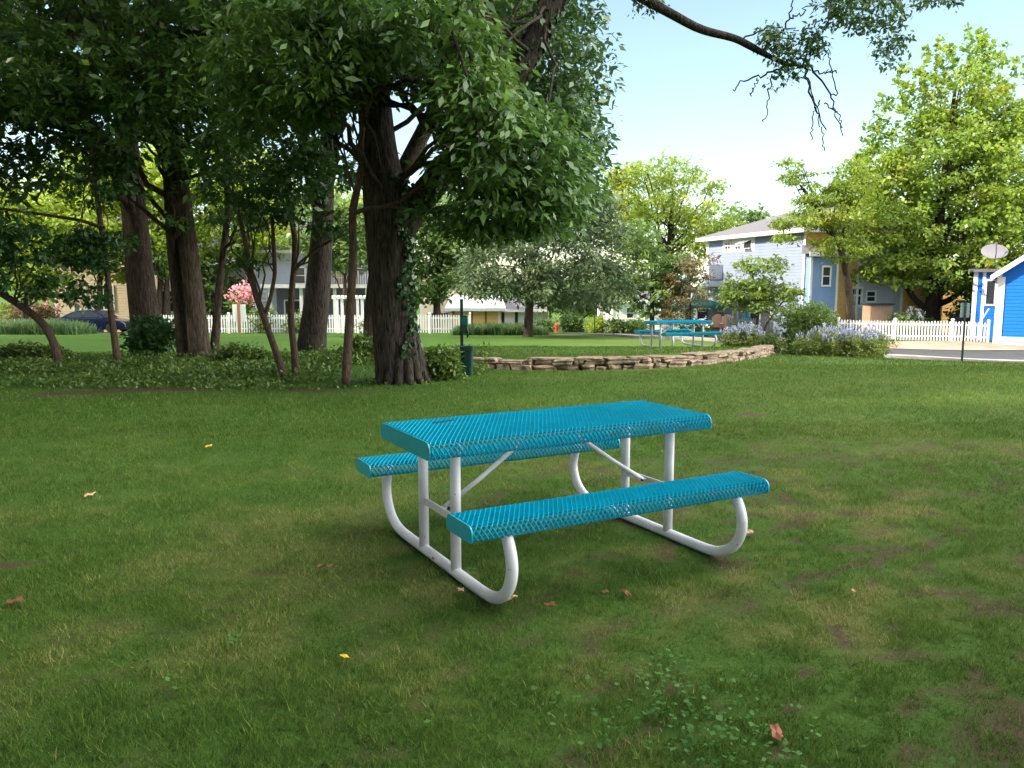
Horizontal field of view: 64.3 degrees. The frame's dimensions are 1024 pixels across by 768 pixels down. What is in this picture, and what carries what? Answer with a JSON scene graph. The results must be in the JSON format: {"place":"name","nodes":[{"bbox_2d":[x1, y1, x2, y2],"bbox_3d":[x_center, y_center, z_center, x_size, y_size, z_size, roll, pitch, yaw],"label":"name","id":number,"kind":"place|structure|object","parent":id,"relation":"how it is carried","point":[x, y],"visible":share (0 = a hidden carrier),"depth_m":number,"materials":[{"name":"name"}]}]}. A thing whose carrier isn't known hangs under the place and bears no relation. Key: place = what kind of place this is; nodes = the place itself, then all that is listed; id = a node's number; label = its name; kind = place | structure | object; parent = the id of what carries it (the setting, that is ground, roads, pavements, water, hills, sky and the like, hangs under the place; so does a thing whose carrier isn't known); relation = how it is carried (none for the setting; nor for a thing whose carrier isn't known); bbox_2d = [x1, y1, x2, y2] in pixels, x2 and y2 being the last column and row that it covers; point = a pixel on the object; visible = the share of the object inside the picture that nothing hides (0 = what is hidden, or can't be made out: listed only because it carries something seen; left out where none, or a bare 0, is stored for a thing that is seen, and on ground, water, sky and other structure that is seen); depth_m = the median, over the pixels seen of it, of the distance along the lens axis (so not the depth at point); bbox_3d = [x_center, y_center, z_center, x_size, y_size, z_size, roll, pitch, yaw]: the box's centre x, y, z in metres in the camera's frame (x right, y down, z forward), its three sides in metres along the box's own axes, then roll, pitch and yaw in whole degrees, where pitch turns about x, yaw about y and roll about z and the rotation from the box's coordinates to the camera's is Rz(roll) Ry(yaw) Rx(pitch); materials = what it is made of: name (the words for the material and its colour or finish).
{"place":"outdoors","nodes":[
{"label":"outdoors","id":0,"kind":"place"},
{"bbox_2d":[0,318,99,334],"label":"ornamental grass","id":1,"kind":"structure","parent":0,"point":[25,327],"depth_m":45.44,"materials":[{"name":"green plant"}]},
{"bbox_2d":[415,262,474,329],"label":"cream house","id":2,"kind":"structure","parent":0,"point":[425,311],"depth_m":65.76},
{"bbox_2d":[450,322,550,334],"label":"ornamental grass","id":3,"kind":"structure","parent":0,"point":[490,328],"depth_m":44.43,"materials":[{"name":"green plant"}]},
{"bbox_2d":[0,283,1023,767],"bbox_3d":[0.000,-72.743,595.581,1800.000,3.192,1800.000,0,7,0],"label":"ground","id":4,"kind":"structure","parent":0,"point":[92,343],"depth_m":4.26,"materials":[{"name":"green plant"}]},
{"bbox_2d":[0,300,60,320],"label":"shrub","id":5,"kind":"object","parent":4,"relation":"on","point":[44,314],"visible":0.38,"depth_m":55.84,"materials":[{"name":"green plant"}]},
{"bbox_2d":[0,204,71,363],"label":"sapling","id":6,"kind":"object","parent":4,"relation":"on","point":[9,248],"visible":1,"depth_m":14.42,"materials":[{"name":"green plant"}]},
{"bbox_2d":[0,340,73,362],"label":"shrub","id":7,"kind":"object","parent":4,"relation":"on","point":[18,351],"visible":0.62,"depth_m":15.93,"materials":[{"name":"green plant"}]},
{"bbox_2d":[41,300,62,319],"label":"shrub","id":8,"kind":"object","parent":4,"relation":"on","point":[50,307],"visible":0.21,"depth_m":56.83,"materials":[{"name":"pink plant"}]},
{"bbox_2d":[0,177,121,319],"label":"street tree","id":9,"kind":"object","parent":4,"relation":"on","point":[54,222],"visible":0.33,"depth_m":52.26,"materials":[{"name":"green plant"}]},
{"bbox_2d":[0,143,153,362],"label":"sapling","id":10,"kind":"object","parent":4,"relation":"on","point":[85,240],"visible":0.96,"depth_m":15.00,"materials":[{"name":"green plant"}]},
{"bbox_2d":[0,182,161,316],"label":"street tree","id":11,"kind":"object","parent":4,"relation":"on","point":[2,308],"visible":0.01,"depth_m":65.15,"materials":[{"name":"green plant"}]},
{"bbox_2d":[21,144,146,331],"bbox_3d":[-28.230,-9.697,55.213,8.842,13.342,7.358,0,7,0],"label":"street tree","id":12,"kind":"object","parent":4,"relation":"on","point":[119,277],"visible":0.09,"depth_m":54.16,"materials":[{"name":"green plant"}]},
{"bbox_2d":[53,207,164,331],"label":"house","id":13,"kind":"structure","parent":4,"relation":"on","point":[120,301],"depth_m":59.69,"materials":[{"name":"beige"}]},
{"bbox_2d":[0,0,227,351],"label":"oak tree","id":14,"kind":"object","parent":4,"relation":"on","point":[141,287],"visible":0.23,"depth_m":16.77,"materials":[{"name":"green plant"}]},
{"bbox_2d":[112,234,170,320],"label":"street tree","id":15,"kind":"object","parent":4,"relation":"on","point":[162,273],"visible":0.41,"depth_m":54.74,"materials":[{"name":"green plant"}]},
{"bbox_2d":[118,312,175,356],"bbox_3d":[-8.143,-1.019,18.660,1.639,1.320,1.752,0,7,0],"label":"shrub","id":16,"kind":"object","parent":4,"relation":"on","point":[153,334],"visible":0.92,"depth_m":18.28,"materials":[{"name":"green plant"}]},
{"bbox_2d":[0,0,298,356],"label":"maple tree","id":17,"kind":"object","parent":4,"relation":"on","point":[157,116],"visible":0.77,"depth_m":14.75,"materials":[{"name":"green plant"}]},
{"bbox_2d":[117,143,214,316],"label":"street tree","id":18,"kind":"object","parent":4,"relation":"on","point":[153,179],"visible":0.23,"depth_m":53.89,"materials":[{"name":"green plant"}]},
{"bbox_2d":[160,245,247,331],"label":"street tree","id":19,"kind":"object","parent":4,"relation":"on","point":[206,273],"visible":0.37,"depth_m":57.00,"materials":[{"name":"green plant"}]},
{"bbox_2d":[156,238,254,330],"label":"porch house","id":20,"kind":"structure","parent":4,"relation":"on","point":[243,275],"depth_m":61.49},
{"bbox_2d":[139,135,280,243],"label":"street tree","id":21,"kind":"object","parent":4,"relation":"on","point":[199,231],"visible":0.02,"depth_m":66.19,"materials":[{"name":"green plant"}]},
{"bbox_2d":[201,341,272,361],"bbox_3d":[-5.493,-0.592,16.577,1.472,0.614,1.235,0,7,0],"label":"shrub","id":22,"kind":"object","parent":4,"relation":"on","point":[238,351],"visible":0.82,"depth_m":16.34,"materials":[{"name":"green plant"}]},
{"bbox_2d":[232,303,245,333],"bbox_3d":[-15.872,-3.813,47.360,0.760,1.787,0.145,0,7,0],"label":"board sign","id":23,"kind":"object","parent":4,"relation":"on","point":[239,313],"visible":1,"depth_m":47.35,"materials":[{"name":"white wood"}]},
{"bbox_2d":[223,280,255,332],"bbox_3d":[-16.583,-4.631,49.966,2.095,3.556,2.245,0,7,0],"label":"rose bush","id":24,"kind":"object","parent":4,"relation":"on","point":[245,295],"visible":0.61,"depth_m":49.46,"materials":[{"name":"pink plant"}]},
{"bbox_2d":[173,151,309,379],"bbox_3d":[-4.142,-1.824,12.668,1.995,3.632,1.348,0,7,0],"label":"sapling","id":25,"kind":"object","parent":4,"relation":"on","point":[284,218],"visible":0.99,"depth_m":12.59,"materials":[{"name":"green plant"}]},
{"bbox_2d":[148,50,336,351],"bbox_3d":[-5.632,-3.859,17.316,3.920,6.732,3.741,0,7,0],"label":"sapling","id":26,"kind":"object","parent":4,"relation":"on","point":[228,221],"visible":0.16,"depth_m":17.42,"materials":[{"name":"green plant"}]},
{"bbox_2d":[0,341,491,390],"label":"ground cover","id":27,"kind":"object","parent":4,"relation":"on","point":[250,370],"visible":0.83,"depth_m":13.40,"materials":[{"name":"green plant"}]},
{"bbox_2d":[191,152,303,323],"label":"street tree","id":28,"kind":"object","parent":4,"relation":"on","point":[205,239],"visible":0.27,"depth_m":55.79,"materials":[{"name":"green plant"}]},
{"bbox_2d":[246,305,280,332],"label":"shrub","id":29,"kind":"object","parent":4,"relation":"on","point":[258,323],"visible":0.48,"depth_m":48.19,"materials":[{"name":"green plant"}]},
{"bbox_2d":[155,0,413,351],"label":"oak tree","id":30,"kind":"object","parent":4,"relation":"on","point":[314,321],"visible":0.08,"depth_m":21.48,"materials":[{"name":"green plant"}]},
{"bbox_2d":[277,309,301,333],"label":"shrub","id":31,"kind":"object","parent":4,"relation":"on","point":[296,323],"visible":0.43,"depth_m":47.97,"materials":[{"name":"green plant"}]},
{"bbox_2d":[225,118,362,378],"bbox_3d":[-3.314,-2.064,12.795,1.968,4.160,1.592,0,7,0],"label":"sapling","id":32,"kind":"object","parent":4,"relation":"on","point":[289,168],"visible":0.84,"depth_m":12.62,"materials":[{"name":"green plant"}]},
{"bbox_2d":[230,181,362,236],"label":"street tree","id":33,"kind":"object","parent":4,"relation":"on","point":[360,198],"depth_m":64.23,"materials":[{"name":"green plant"}]},
{"bbox_2d":[249,220,367,332],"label":"porch house","id":34,"kind":"structure","parent":4,"relation":"on","point":[279,302],"depth_m":56.50,"materials":[{"name":"grey"}]},
{"bbox_2d":[284,300,299,329],"bbox_3d":[-15.280,-4.684,56.770,1.180,2.380,0.105,0,7,0],"label":"door","id":35,"kind":"structure","parent":34,"relation":"in","point":[296,302],"depth_m":56.69,"materials":[{"name":"white paint"}]},
{"bbox_2d":[296,267,305,283],"bbox_3d":[-14.697,-7.526,56.469,0.810,1.212,0.105,0,7,0],"label":"window","id":36,"kind":"structure","parent":34,"relation":"in","point":[301,272],"depth_m":56.47,"materials":[{"name":"white paint"}]},
{"bbox_2d":[163,312,470,333],"bbox_3d":[-12.021,-3.608,48.180,19.246,1.300,0.150,0,7,1],"label":"picket fence","id":37,"kind":"object","parent":4,"relation":"on","point":[229,330],"visible":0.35,"depth_m":48.12,"materials":[{"name":"white paint"}]},
{"bbox_2d":[268,191,367,314],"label":"street tree","id":38,"kind":"object","parent":4,"relation":"on","point":[340,248],"visible":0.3,"depth_m":51.18,"materials":[{"name":"green plant"}]},
{"bbox_2d":[332,295,365,332],"bbox_3d":[-9.947,-4.268,49.860,2.100,2.305,0.900,0,7,0],"label":"pergola","id":39,"kind":"object","parent":4,"relation":"on","point":[342,297],"visible":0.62,"depth_m":49.75,"materials":[{"name":"white paint"}]},
{"bbox_2d":[335,330,374,363],"bbox_3d":[-2.951,-0.679,16.130,1.122,0.794,1.268,0,7,0],"label":"shrub","id":40,"kind":"object","parent":4,"relation":"on","point":[362,345],"visible":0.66,"depth_m":15.88,"materials":[{"name":"green plant"}]},
{"bbox_2d":[277,13,457,384],"bbox_3d":[-1.979,-2.526,11.573,2.497,5.178,1.361,-3,8,-22],"label":"sapling","id":41,"kind":"object","parent":4,"relation":"on","point":[354,211],"visible":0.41,"depth_m":11.68,"materials":[{"name":"green plant"}]},
{"bbox_2d":[424,344,465,380],"bbox_3d":[-1.252,-0.289,13.164,1.050,0.700,1.111,0,7,0],"label":"shrub","id":42,"kind":"object","parent":4,"relation":"on","point":[444,365],"visible":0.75,"depth_m":12.99,"materials":[{"name":"green plant"}]},
{"bbox_2d":[414,193,493,332],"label":"street tree","id":43,"kind":"object","parent":4,"relation":"on","point":[436,283],"visible":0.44,"depth_m":54.25,"materials":[{"name":"green plant"}]},
{"bbox_2d":[460,299,473,375],"bbox_3d":[-0.747,-0.765,13.503,0.236,1.278,0.257,0,7,0],"label":"dog waste station","id":44,"kind":"object","parent":4,"relation":"on","point":[467,360],"visible":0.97,"depth_m":13.45,"materials":[{"name":"green metal"}]},
{"bbox_2d":[445,295,504,330],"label":"yellow garage","id":45,"kind":"structure","parent":4,"relation":"on","point":[486,312],"depth_m":61.84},
{"bbox_2d":[363,0,627,338],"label":"oak tree","id":46,"kind":"object","parent":4,"relation":"on","point":[566,85],"visible":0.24,"depth_m":16.74,"materials":[{"name":"green plant"}]},
{"bbox_2d":[114,567,954,767],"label":"clover","id":47,"kind":"object","parent":4,"relation":"on","point":[718,717],"visible":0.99,"depth_m":2.92,"materials":[{"name":"green plant"}]},
{"bbox_2d":[442,164,651,336],"bbox_3d":[1.731,-6.864,41.180,10.712,9.021,9.148,0,7,0],"label":"pear tree","id":48,"kind":"object","parent":4,"relation":"on","point":[539,272],"visible":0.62,"depth_m":39.90,"materials":[{"name":"green plant"}]},
{"bbox_2d":[533,316,561,331],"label":"shrub","id":49,"kind":"object","parent":4,"relation":"on","point":[545,322],"visible":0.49,"depth_m":54.47,"materials":[{"name":"green plant"}]},
{"bbox_2d":[140,0,964,385],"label":"oak tree","id":50,"kind":"object","parent":4,"relation":"on","point":[490,136],"visible":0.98,"depth_m":10.84,"materials":[{"name":"green plant"}]},
{"bbox_2d":[356,400,769,603],"bbox_3d":[0.225,0.581,4.836,1.839,0.776,1.756,-4,8,-28],"label":"picnic table","id":51,"kind":"object","parent":4,"relation":"on","point":[417,439],"visible":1,"depth_m":4.49,"materials":[{"name":"teal metal"}]},
{"bbox_2d":[557,312,588,332],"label":"shrub","id":52,"kind":"object","parent":4,"relation":"on","point":[569,323],"visible":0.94,"depth_m":55.48,"materials":[{"name":"green plant"}]},
{"bbox_2d":[524,272,633,331],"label":"street tree","id":53,"kind":"object","parent":4,"relation":"on","point":[552,309],"visible":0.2,"depth_m":58.61,"materials":[{"name":"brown plant"}]},
{"bbox_2d":[583,312,607,332],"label":"shrub","id":54,"kind":"object","parent":4,"relation":"on","point":[600,322],"visible":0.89,"depth_m":48.50,"materials":[{"name":"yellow plant"}]},
{"bbox_2d":[602,314,629,332],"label":"shrub","id":55,"kind":"object","parent":4,"relation":"on","point":[615,326],"visible":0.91,"depth_m":47.43,"materials":[{"name":"green plant"}]},
{"bbox_2d":[473,345,774,370],"bbox_3d":[3.725,-0.539,17.332,9.803,0.548,2.864,-6,9,-38],"label":"stone edging","id":56,"kind":"object","parent":4,"relation":"on","point":[639,362],"visible":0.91,"depth_m":14.89,"materials":[{"name":"beige stone"}]},
{"bbox_2d":[603,274,661,327],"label":"white house","id":57,"kind":"structure","parent":4,"relation":"on","point":[623,312],"depth_m":69.77,"materials":[{"name":"paint"}]},
{"bbox_2d":[621,313,650,333],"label":"shrub","id":58,"kind":"object","parent":4,"relation":"on","point":[632,325],"visible":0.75,"depth_m":47.06,"materials":[{"name":"green plant"}]},
{"bbox_2d":[603,315,672,332],"bbox_3d":[8.056,-3.829,52.184,4.546,1.241,0.150,3,8,20],"label":"picket fence","id":59,"kind":"object","parent":4,"relation":"on","point":[663,326],"visible":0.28,"depth_m":51.73,"materials":[{"name":"white paint"}]},
{"bbox_2d":[605,217,706,332],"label":"ash tree","id":60,"kind":"object","parent":4,"relation":"on","point":[650,253],"visible":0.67,"depth_m":48.70,"materials":[{"name":"green plant"}]},
{"bbox_2d":[593,148,746,318],"bbox_3d":[11.448,-10.212,61.452,12.953,14.093,10.333,0,7,0],"label":"locust tree","id":61,"kind":"object","parent":4,"relation":"on","point":[640,209],"visible":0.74,"depth_m":59.34,"materials":[{"name":"green plant"}]},
{"bbox_2d":[634,319,721,346],"bbox_3d":[4.756,-1.437,23.406,1.839,0.774,1.756,-3,8,-23],"label":"picnic table","id":62,"kind":"object","parent":4,"relation":"on","point":[681,333],"visible":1,"depth_m":23.25,"materials":[{"name":"teal metal"}]},
{"bbox_2d":[659,274,704,328],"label":"mint house","id":63,"kind":"structure","parent":4,"relation":"on","point":[695,315],"depth_m":65.80,"materials":[{"name":"white paint"}]},
{"bbox_2d":[654,252,721,325],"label":"smoke tree","id":64,"kind":"object","parent":4,"relation":"on","point":[689,290],"visible":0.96,"depth_m":47.45,"materials":[{"name":"brown plant"}]},
{"bbox_2d":[674,297,722,308],"bbox_3d":[12.049,-4.481,52.857,3.234,2.322,3.234,-3,8,-22],"label":"patio umbrella","id":65,"kind":"object","parent":4,"relation":"on","point":[711,306],"visible":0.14,"depth_m":51.49,"materials":[{"name":"blue fabric"}]},
{"bbox_2d":[685,316,714,337],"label":"shrub","id":66,"kind":"object","parent":4,"relation":"on","point":[698,327],"visible":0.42,"depth_m":39.76,"materials":[{"name":"green plant"}]},
{"bbox_2d":[711,314,723,331],"bbox_3d":[11.517,-3.368,46.019,0.861,1.127,0.929,4,8,28],"label":"patio chair","id":67,"kind":"object","parent":4,"relation":"on","point":[715,321],"visible":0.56,"depth_m":46.26,"materials":[{"name":"beige wood"}]},
{"bbox_2d":[714,321,764,346],"bbox_3d":[6.765,-1.405,24.064,1.536,0.924,1.762,0,7,0],"label":"catmint bush","id":68,"kind":"object","parent":4,"relation":"on","point":[741,335],"visible":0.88,"depth_m":23.75,"materials":[{"name":"green plant"}]},
{"bbox_2d":[726,317,761,331],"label":"shrub","id":69,"kind":"object","parent":4,"relation":"on","point":[735,324],"visible":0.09,"depth_m":41.87,"materials":[{"name":"purple plant"}]},
{"bbox_2d":[727,317,773,335],"bbox_3d":[12.916,-3.131,44.208,2.573,1.071,0.110,6,9,37],"label":"picket fence","id":70,"kind":"object","parent":4,"relation":"on","point":[753,320],"visible":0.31,"depth_m":43.82,"materials":[{"name":"grey wood"}]},
{"bbox_2d":[709,253,810,332],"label":"tree","id":71,"kind":"object","parent":4,"relation":"on","point":[764,288],"visible":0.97,"depth_m":38.78,"materials":[{"name":"green plant"}]},
{"bbox_2d":[754,332,788,353],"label":"shrub","id":72,"kind":"object","parent":4,"relation":"on","point":[776,342],"visible":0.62,"depth_m":21.64,"materials":[{"name":"green plant"}]},
{"bbox_2d":[769,723,783,740],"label":"fallen leaf","id":73,"kind":"object","parent":4,"relation":"on","point":[775,728],"visible":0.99,"depth_m":2.80,"materials":[{"name":"pink plant"}]},
{"bbox_2d":[718,193,843,224],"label":"street tree","id":74,"kind":"object","parent":4,"relation":"on","point":[750,217],"visible":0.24,"depth_m":67.61,"materials":[{"name":"green plant"}]},
{"bbox_2d":[765,296,840,354],"bbox_3d":[8.076,-1.527,22.526,2.025,1.835,1.772,0,7,0],"label":"shrub","id":75,"kind":"object","parent":4,"relation":"on","point":[797,318],"visible":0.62,"depth_m":22.21,"materials":[{"name":"green plant"}]},
{"bbox_2d":[613,334,1023,362],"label":"kerb","id":76,"kind":"structure","parent":4,"relation":"on","point":[898,356],"depth_m":30.54,"materials":[{"name":"concrete"}]},
{"bbox_2d":[691,207,960,333],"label":"two storey house","id":77,"kind":"structure","parent":4,"relation":"on","point":[823,282],"depth_m":45.20,"materials":[{"name":"blue"}]},
{"bbox_2d":[697,309,707,329],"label":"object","id":78,"kind":"object","parent":77,"relation":"in","point":[702,314],"visible":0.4,"depth_m":49.34,"materials":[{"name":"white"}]},
{"bbox_2d":[749,297,771,332],"bbox_3d":[14.588,-4.044,47.852,0.105,2.480,2.312,-2,8,-15],"label":"patio door","id":79,"kind":"structure","parent":77,"relation":"in","point":[766,315],"depth_m":47.67,"materials":[{"name":"white paint"}]},
{"bbox_2d":[821,266,831,286],"bbox_3d":[16.800,-5.768,43.522,0.600,1.114,0.105,-2,8,-15],"label":"window","id":80,"kind":"structure","parent":77,"relation":"in","point":[826,272],"depth_m":43.52,"materials":[{"name":"white paint"}]},
{"bbox_2d":[853,287,862,306],"bbox_3d":[18.738,-4.754,44.540,1.030,1.130,0.105,-2,8,-15],"label":"window","id":81,"kind":"structure","parent":77,"relation":"in","point":[860,298],"depth_m":44.61,"materials":[{"name":"white paint"}]},
{"bbox_2d":[865,290,876,302],"bbox_3d":[19.753,-4.821,44.805,0.680,0.680,0.105,-2,8,-15],"label":"window","id":82,"kind":"structure","parent":77,"relation":"in","point":[870,296],"depth_m":44.79,"materials":[{"name":"white paint"}]},
{"bbox_2d":[766,157,886,329],"bbox_3d":[15.186,-6.640,40.364,6.119,9.174,4.342,-1,7,-10],"label":"locust tree","id":83,"kind":"object","parent":4,"relation":"on","point":[828,223],"visible":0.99,"depth_m":39.85,"materials":[{"name":"green plant"}]},
{"bbox_2d":[788,322,901,357],"bbox_3d":[8.374,-1.052,20.506,2.945,1.027,1.705,0,7,0],"label":"catmint bush","id":84,"kind":"object","parent":4,"relation":"on","point":[847,341],"visible":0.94,"depth_m":20.15,"materials":[{"name":"green plant"}]},
{"bbox_2d":[861,303,894,336],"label":"garden shed","id":85,"kind":"structure","parent":4,"relation":"on","point":[881,312],"depth_m":42.20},
{"bbox_2d":[868,328,892,357],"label":"shrub","id":86,"kind":"object","parent":4,"relation":"on","point":[883,354],"visible":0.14,"depth_m":28.04,"materials":[{"name":"green plant"}]},
{"bbox_2d":[887,310,920,338],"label":"shrub","id":87,"kind":"object","parent":4,"relation":"on","point":[905,319],"visible":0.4,"depth_m":40.75,"materials":[{"name":"green plant"}]},
{"bbox_2d":[837,317,990,341],"bbox_3d":[19.426,-2.633,39.570,7.019,1.221,0.335,1,7,8],"label":"picket fence","id":88,"kind":"object","parent":4,"relation":"on","point":[951,325],"visible":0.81,"depth_m":39.47,"materials":[{"name":"white paint"}]},
{"bbox_2d":[900,306,932,337],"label":"shrub","id":89,"kind":"object","parent":4,"relation":"on","point":[915,317],"visible":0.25,"depth_m":41.19,"materials":[{"name":"green plant"}]},
{"bbox_2d":[822,21,1023,334],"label":"maple tree","id":90,"kind":"object","parent":4,"relation":"on","point":[981,146],"visible":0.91,"depth_m":42.52,"materials":[{"name":"green plant"}]},
{"bbox_2d":[922,314,947,337],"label":"shrub","id":91,"kind":"object","parent":4,"relation":"on","point":[929,320],"visible":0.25,"depth_m":41.92,"materials":[{"name":"green plant"}]},
{"bbox_2d":[938,295,971,333],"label":"shrub","id":92,"kind":"object","parent":4,"relation":"on","point":[956,311],"visible":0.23,"depth_m":42.94,"materials":[{"name":"green plant"}]},
{"bbox_2d":[941,241,971,332],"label":"house","id":93,"kind":"structure","parent":4,"relation":"on","point":[944,317],"depth_m":52.78,"materials":[{"name":"beige"}]},
{"bbox_2d":[948,315,970,337],"bbox_3d":[23.272,-2.969,41.754,1.734,1.137,0.770,0,7,0],"label":"covered grill","id":94,"kind":"object","parent":4,"relation":"on","point":[957,318],"visible":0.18,"depth_m":41.44,"materials":[{"name":"fabric"}]},
{"bbox_2d":[960,302,969,360],"bbox_3d":[15.874,-1.819,28.602,0.330,2.114,0.062,0,7,0],"label":"street sign","id":95,"kind":"object","parent":4,"relation":"on","point":[964,309],"visible":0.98,"depth_m":28.54,"materials":[{"name":"metal"}]},
{"bbox_2d":[968,255,1023,345],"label":"blue cottage","id":96,"kind":"structure","parent":4,"relation":"on","point":[997,298],"depth_m":38.23,"materials":[{"name":"blue wood"}]},
{"bbox_2d":[983,279,996,305],"bbox_3d":[23.567,-4.504,40.099,0.520,1.310,0.105,4,8,30],"label":"window","id":97,"kind":"structure","parent":96,"relation":"in","point":[990,286],"depth_m":40.10,"materials":[{"name":"white paint"}]},
{"bbox_2d":[981,242,1007,269],"bbox_3d":[22.884,-5.983,38.622,1.101,1.427,0.904,0,7,0],"label":"satellite dish","id":98,"kind":"object","parent":96,"relation":"on","point":[996,250],"visible":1,"depth_m":38.66,"materials":[{"name":"white metal"}]},
{"bbox_2d":[0,0,1023,282],"label":"sky","id":99,"kind":"structure","parent":0,"point":[679,98],"materials":[{"name":"blue"}]},
{"bbox_2d":[500,298,547,324],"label":"white garage","id":100,"kind":"structure","parent":0,"point":[512,313],"depth_m":63.82,"materials":[{"name":"paint"}]},
{"bbox_2d":[549,332,1023,359],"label":"road","id":101,"kind":"structure","parent":0,"point":[1012,355],"depth_m":34.84,"materials":[{"name":"concrete"}]},
{"bbox_2d":[777,337,1023,349],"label":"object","id":102,"kind":"structure","parent":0,"point":[957,345],"depth_m":37.74,"materials":[{"name":"beige concrete"}]},
{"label":"driveway","id":103,"kind":"structure","parent":0,"visible":0},
{"bbox_2d":[52,309,129,332],"bbox_3d":[-25.872,-3.890,50.412,4.598,1.422,2.140,0,7,-3],"label":"parked car","id":104,"kind":"object","parent":103,"relation":"on","point":[99,318],"visible":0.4,"depth_m":49.59,"materials":[{"name":"blue paint"}]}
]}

